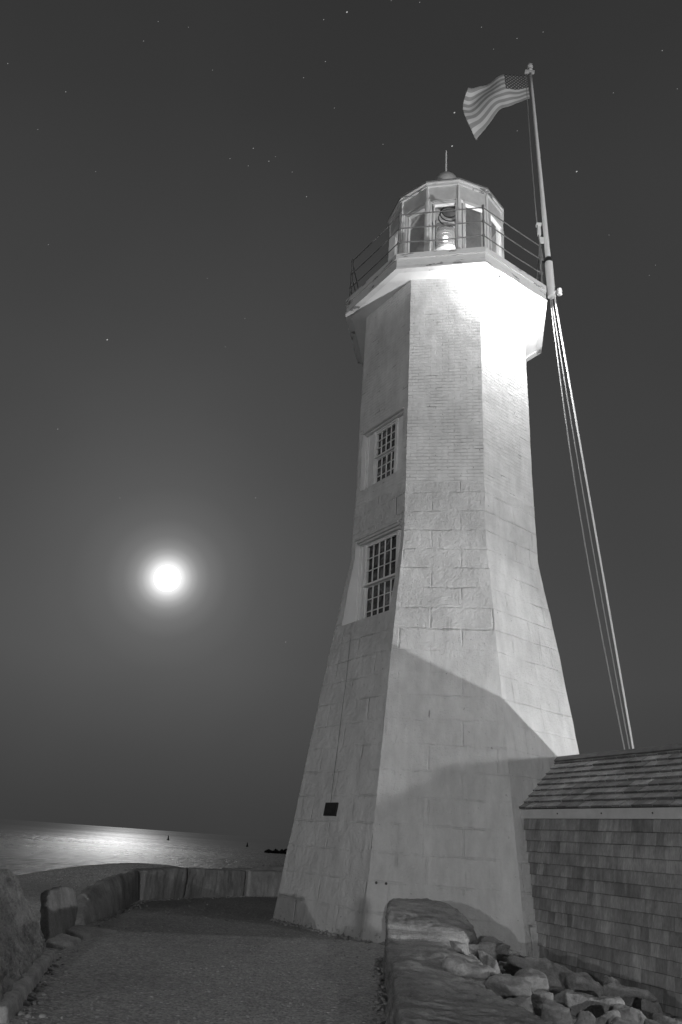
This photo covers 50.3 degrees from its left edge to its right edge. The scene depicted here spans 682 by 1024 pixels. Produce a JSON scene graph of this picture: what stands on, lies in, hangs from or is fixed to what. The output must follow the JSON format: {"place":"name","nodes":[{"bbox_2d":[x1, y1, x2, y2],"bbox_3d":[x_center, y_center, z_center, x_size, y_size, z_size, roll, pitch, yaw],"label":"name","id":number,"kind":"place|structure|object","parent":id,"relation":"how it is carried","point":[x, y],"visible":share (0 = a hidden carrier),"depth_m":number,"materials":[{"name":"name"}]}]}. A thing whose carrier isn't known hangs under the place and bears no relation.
{"place":"outdoors","nodes":[
{"label":"outdoors","id":0,"kind":"place"},
{"bbox_2d":[0,819,288,875],"bbox_3d":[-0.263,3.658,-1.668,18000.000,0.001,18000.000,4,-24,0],"label":"sea","id":1,"kind":"structure","parent":0,"point":[26,847],"depth_m":165.43,"materials":[{"name":"black liquid"}]},
{"bbox_2d":[264,848,286,853],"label":"breakwater","id":2,"kind":"object","parent":1,"relation":"in","point":[281,851],"visible":0.23,"depth_m":216.88,"materials":[{"name":"black stone"}]},
{"bbox_2d":[154,565,180,590],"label":"moon","id":3,"kind":"object","parent":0,"point":[167,577],"visible":1,"depth_m":5738.80,"materials":[{"name":"white"}]},
{"bbox_2d":[8,863,387,1023],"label":"ground","id":4,"kind":"structure","parent":0,"point":[219,1003],"depth_m":6.12,"materials":[{"name":"grey gravel"}]},
{"bbox_2d":[0,869,45,1002],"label":"granite block","id":5,"kind":"structure","parent":4,"relation":"on","point":[22,945],"depth_m":5.31,"materials":[{"name":"grey stone"}]},
{"bbox_2d":[0,950,54,1023],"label":"kerb stone","id":6,"kind":"object","parent":4,"relation":"on","point":[11,1003],"visible":0.44,"depth_m":4.58,"materials":[{"name":"stone"}]},
{"bbox_2d":[40,886,77,941],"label":"granite block","id":7,"kind":"structure","parent":4,"relation":"on","point":[59,909],"depth_m":7.17,"materials":[{"name":"grey stone"}]},
{"bbox_2d":[45,933,80,949],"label":"kerb stone","id":8,"kind":"object","parent":4,"relation":"on","point":[61,941],"visible":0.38,"depth_m":6.69,"materials":[{"name":"stone"}]},
{"bbox_2d":[66,925,118,939],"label":"kerb stone","id":9,"kind":"object","parent":4,"relation":"on","point":[83,932],"visible":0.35,"depth_m":7.45,"materials":[{"name":"stone"}]},
{"bbox_2d":[75,870,138,924],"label":"granite block","id":10,"kind":"structure","parent":4,"relation":"on","point":[103,898],"depth_m":9.49,"materials":[{"name":"grey stone"}]},
{"bbox_2d":[121,867,186,899],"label":"granite block","id":11,"kind":"structure","parent":4,"relation":"on","point":[158,883],"depth_m":11.94,"materials":[{"name":"grey stone"}]},
{"bbox_2d":[183,867,245,897],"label":"granite block","id":12,"kind":"structure","parent":4,"relation":"on","point":[203,882],"depth_m":13.08,"materials":[{"name":"grey stone"}]},
{"bbox_2d":[221,865,283,870],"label":"rock","id":13,"kind":"object","parent":4,"relation":"on","point":[275,868],"visible":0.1,"depth_m":16.69,"materials":[{"name":"stone"}]},
{"bbox_2d":[243,869,282,895],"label":"granite block","id":14,"kind":"structure","parent":4,"relation":"on","point":[262,882],"depth_m":14.06,"materials":[{"name":"grey stone"}]},
{"bbox_2d":[16,896,527,1023],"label":"pebbles","id":15,"kind":"object","parent":4,"relation":"on","point":[39,987],"visible":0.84,"depth_m":5.88,"materials":[{"name":"gravel"}]},
{"bbox_2d":[273,150,578,957],"bbox_3d":[2.030,-1.096,13.714,4.640,16.370,4.722,20,-29,-31],"label":"lighthouse","id":16,"kind":"object","parent":4,"relation":"on","point":[443,737],"visible":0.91,"depth_m":10.88,"materials":[{"name":"paint"}]},
{"bbox_2d":[354,519,401,620],"bbox_3d":[0.627,1.025,11.788,0.230,1.560,1.245,19,-29,-30],"label":"window","id":17,"kind":"structure","parent":16,"relation":"in","point":[379,548],"depth_m":11.94,"materials":[{"name":"white paint"}]},
{"bbox_2d":[363,407,403,488],"bbox_3d":[0.777,-1.061,12.769,0.201,1.200,1.170,19,-29,-30],"label":"window","id":18,"kind":"structure","parent":16,"relation":"in","point":[384,439],"depth_m":12.86,"materials":[{"name":"white paint"}]},
{"bbox_2d":[524,63,561,298],"bbox_3d":[4.297,-7.341,15.628,0.489,6.850,0.242,7,-25,-7],"label":"flagpole","id":19,"kind":"object","parent":16,"relation":"attached to","point":[550,282],"visible":0.99,"depth_m":15.06,"materials":[{"name":"metal"}]},
{"bbox_2d":[463,74,529,138],"bbox_3d":[3.511,-9.243,16.379,1.503,2.016,0.274,0,-25,9],"label":"flag","id":20,"kind":"object","parent":19,"relation":"attached to","point":[483,105],"visible":1,"depth_m":16.40,"materials":[{"name":"fabric"}]},
{"bbox_2d":[525,74,543,260],"bbox_3d":[4.169,-7.602,15.690,0.172,5.602,0.036,13,-26,-18],"label":"halyard","id":21,"kind":"object","parent":19,"relation":"hanging from","point":[532,170],"visible":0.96,"depth_m":15.52,"materials":[{"name":"grey fabric"}]},
{"bbox_2d":[536,222,543,243],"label":"rope block","id":22,"kind":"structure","parent":21,"relation":"hanging from","point":[539,233],"depth_m":14.81,"materials":[{"name":"paint"}]},
{"bbox_2d":[550,300,624,749],"bbox_3d":[4.382,1.105,12.528,1.848,10.905,0.108,25,-32,-39],"label":"stay line","id":23,"kind":"object","parent":19,"relation":"attached to","point":[583,532],"visible":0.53,"depth_m":12.68,"materials":[{"name":"grey metal"}]},
{"bbox_2d":[551,300,629,748],"bbox_3d":[4.448,1.099,12.506,1.865,10.904,0.048,24,-31,-36],"label":"stay line","id":24,"kind":"object","parent":19,"relation":"attached to","point":[590,532],"visible":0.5,"depth_m":12.70,"materials":[{"name":"grey metal"}]},
{"bbox_2d":[554,297,633,748],"bbox_3d":[4.509,1.069,12.492,1.881,10.956,0.066,23,-30,-35],"label":"stay line","id":25,"kind":"object","parent":19,"relation":"attached to","point":[616,653],"visible":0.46,"depth_m":12.71,"materials":[{"name":"grey metal"}]},
{"bbox_2d":[384,898,478,953],"bbox_3d":[0.892,4.290,7.090,1.025,0.852,1.215,4,-24,0],"label":"boulder","id":26,"kind":"object","parent":4,"relation":"on","point":[421,920],"visible":0.46,"depth_m":6.83,"materials":[{"name":"stone"}]},
{"bbox_2d":[382,941,485,1002],"bbox_3d":[0.748,3.786,5.672,0.859,0.615,1.786,2,-25,4],"label":"boulder","id":27,"kind":"object","parent":4,"relation":"on","point":[431,954],"visible":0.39,"depth_m":5.76,"materials":[{"name":"stone"}]},
{"bbox_2d":[450,941,467,954],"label":"rock","id":28,"kind":"object","parent":27,"relation":"on","point":[459,947],"visible":0.83,"depth_m":6.18,"materials":[{"name":"stone"}]},
{"bbox_2d":[441,957,496,979],"bbox_3d":[0.911,3.257,5.115,0.424,0.193,0.255,13,-26,-18],"label":"rock","id":29,"kind":"object","parent":27,"relation":"on","point":[455,966],"visible":0.52,"depth_m":5.05,"materials":[{"name":"stone"}]},
{"bbox_2d":[385,960,554,1023],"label":"boulder","id":30,"kind":"object","parent":4,"relation":"on","point":[419,993],"visible":1,"depth_m":3.91,"materials":[{"name":"stone"}]},
{"bbox_2d":[496,957,681,1023],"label":"rubble","id":31,"kind":"object","parent":4,"relation":"on","point":[502,962],"visible":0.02,"depth_m":6.59,"materials":[{"name":"stone"}]},
{"bbox_2d":[468,942,496,959],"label":"rock","id":32,"kind":"object","parent":31,"relation":"on","point":[489,948],"visible":0.45,"depth_m":6.61,"materials":[{"name":"stone"}]},
{"bbox_2d":[478,950,499,973],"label":"rock","id":33,"kind":"object","parent":31,"relation":"on","point":[485,958],"visible":0.36,"depth_m":5.96,"materials":[{"name":"stone"}]},
{"bbox_2d":[481,936,509,949],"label":"rock","id":34,"kind":"object","parent":31,"relation":"on","point":[492,939],"visible":0.43,"depth_m":7.81,"materials":[{"name":"stone"}]},
{"bbox_2d":[496,943,508,960],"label":"rock","id":35,"kind":"object","parent":31,"relation":"on","point":[502,950],"visible":0.72,"depth_m":7.40,"materials":[{"name":"stone"}]},
{"bbox_2d":[484,973,531,998],"bbox_3d":[1.130,3.234,4.918,0.325,0.166,0.274,4,-24,0],"label":"rock","id":36,"kind":"object","parent":31,"relation":"on","point":[504,986],"visible":0.84,"depth_m":4.87,"materials":[{"name":"stone"}]},
{"bbox_2d":[505,995,534,1013],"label":"rock","id":37,"kind":"object","parent":31,"relation":"on","point":[525,1002],"visible":0.42,"depth_m":4.55,"materials":[{"name":"stone"}]},
{"bbox_2d":[514,967,549,992],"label":"rock","id":38,"kind":"object","parent":31,"relation":"on","point":[537,979],"visible":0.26,"depth_m":5.30,"materials":[{"name":"stone"}]},
{"bbox_2d":[531,989,553,1015],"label":"rock","id":39,"kind":"object","parent":31,"relation":"on","point":[539,997],"visible":0.41,"depth_m":4.83,"materials":[{"name":"stone"}]},
{"bbox_2d":[503,955,592,990],"bbox_3d":[1.866,4.220,6.600,0.758,0.304,0.555,4,-24,0],"label":"rock","id":40,"kind":"object","parent":31,"relation":"on","point":[555,973],"visible":0.45,"depth_m":6.53,"materials":[{"name":"stone"}]},
{"bbox_2d":[541,998,573,1023],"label":"rock","id":41,"kind":"object","parent":31,"relation":"on","point":[555,1012],"visible":0.93,"depth_m":4.24,"materials":[{"name":"stone"}]},
{"bbox_2d":[563,973,604,996],"bbox_3d":[2.080,4.049,6.198,0.354,0.197,0.322,4,-24,0],"label":"rock","id":42,"kind":"object","parent":31,"relation":"on","point":[589,985],"visible":0.68,"depth_m":6.11,"materials":[{"name":"stone"}]},
{"bbox_2d":[575,1010,595,1023],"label":"rock","id":43,"kind":"object","parent":31,"relation":"on","point":[585,1017],"visible":1,"depth_m":4.40,"materials":[{"name":"stone"}]},
{"bbox_2d":[553,989,624,1018],"bbox_3d":[1.760,3.634,5.267,0.544,0.290,0.368,4,-24,0],"label":"rock","id":44,"kind":"object","parent":31,"relation":"on","point":[575,1003],"visible":0.64,"depth_m":5.15,"materials":[{"name":"stone"}]},
{"bbox_2d":[595,1010,620,1023],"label":"rock","id":45,"kind":"object","parent":31,"relation":"on","point":[609,1016],"visible":0.76,"depth_m":4.63,"materials":[{"name":"stone"}]},
{"bbox_2d":[603,975,620,985],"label":"rock","id":46,"kind":"object","parent":31,"relation":"on","point":[607,979],"visible":0.12,"depth_m":6.63,"materials":[{"name":"stone"}]},
{"bbox_2d":[610,1017,638,1023],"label":"rock","id":47,"kind":"object","parent":31,"relation":"on","point":[617,1020],"visible":1,"depth_m":4.50,"materials":[{"name":"stone"}]},
{"bbox_2d":[602,982,656,1008],"bbox_3d":[2.371,4.141,6.063,0.490,0.355,0.266,-10,-28,28],"label":"rock","id":48,"kind":"object","parent":31,"relation":"on","point":[633,997],"visible":0.53,"depth_m":6.06,"materials":[{"name":"stone"}]},
{"bbox_2d":[613,1004,646,1023],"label":"rock","id":49,"kind":"object","parent":31,"relation":"on","point":[631,1013],"visible":0.73,"depth_m":4.98,"materials":[{"name":"stone"}]},
{"bbox_2d":[644,1018,659,1023],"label":"rock","id":50,"kind":"object","parent":31,"relation":"on","point":[648,1021],"visible":1,"depth_m":4.81,"materials":[{"name":"stone"}]},
{"bbox_2d":[641,998,663,1019],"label":"rock","id":51,"kind":"object","parent":31,"relation":"on","point":[649,1008],"visible":0.54,"depth_m":5.78,"materials":[{"name":"stone"}]},
{"bbox_2d":[652,1013,681,1023],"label":"rock","id":52,"kind":"object","parent":31,"relation":"on","point":[660,1018],"visible":0.91,"depth_m":5.17,"materials":[{"name":"stone"}]},
{"bbox_2d":[519,744,681,1016],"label":"shingled shed","id":53,"kind":"structure","parent":4,"relation":"on","point":[603,834],"depth_m":7.78,"materials":[{"name":"grey wood"}]},
{"bbox_2d":[0,0,681,839],"label":"sky","id":54,"kind":"structure","parent":0,"point":[212,436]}
]}

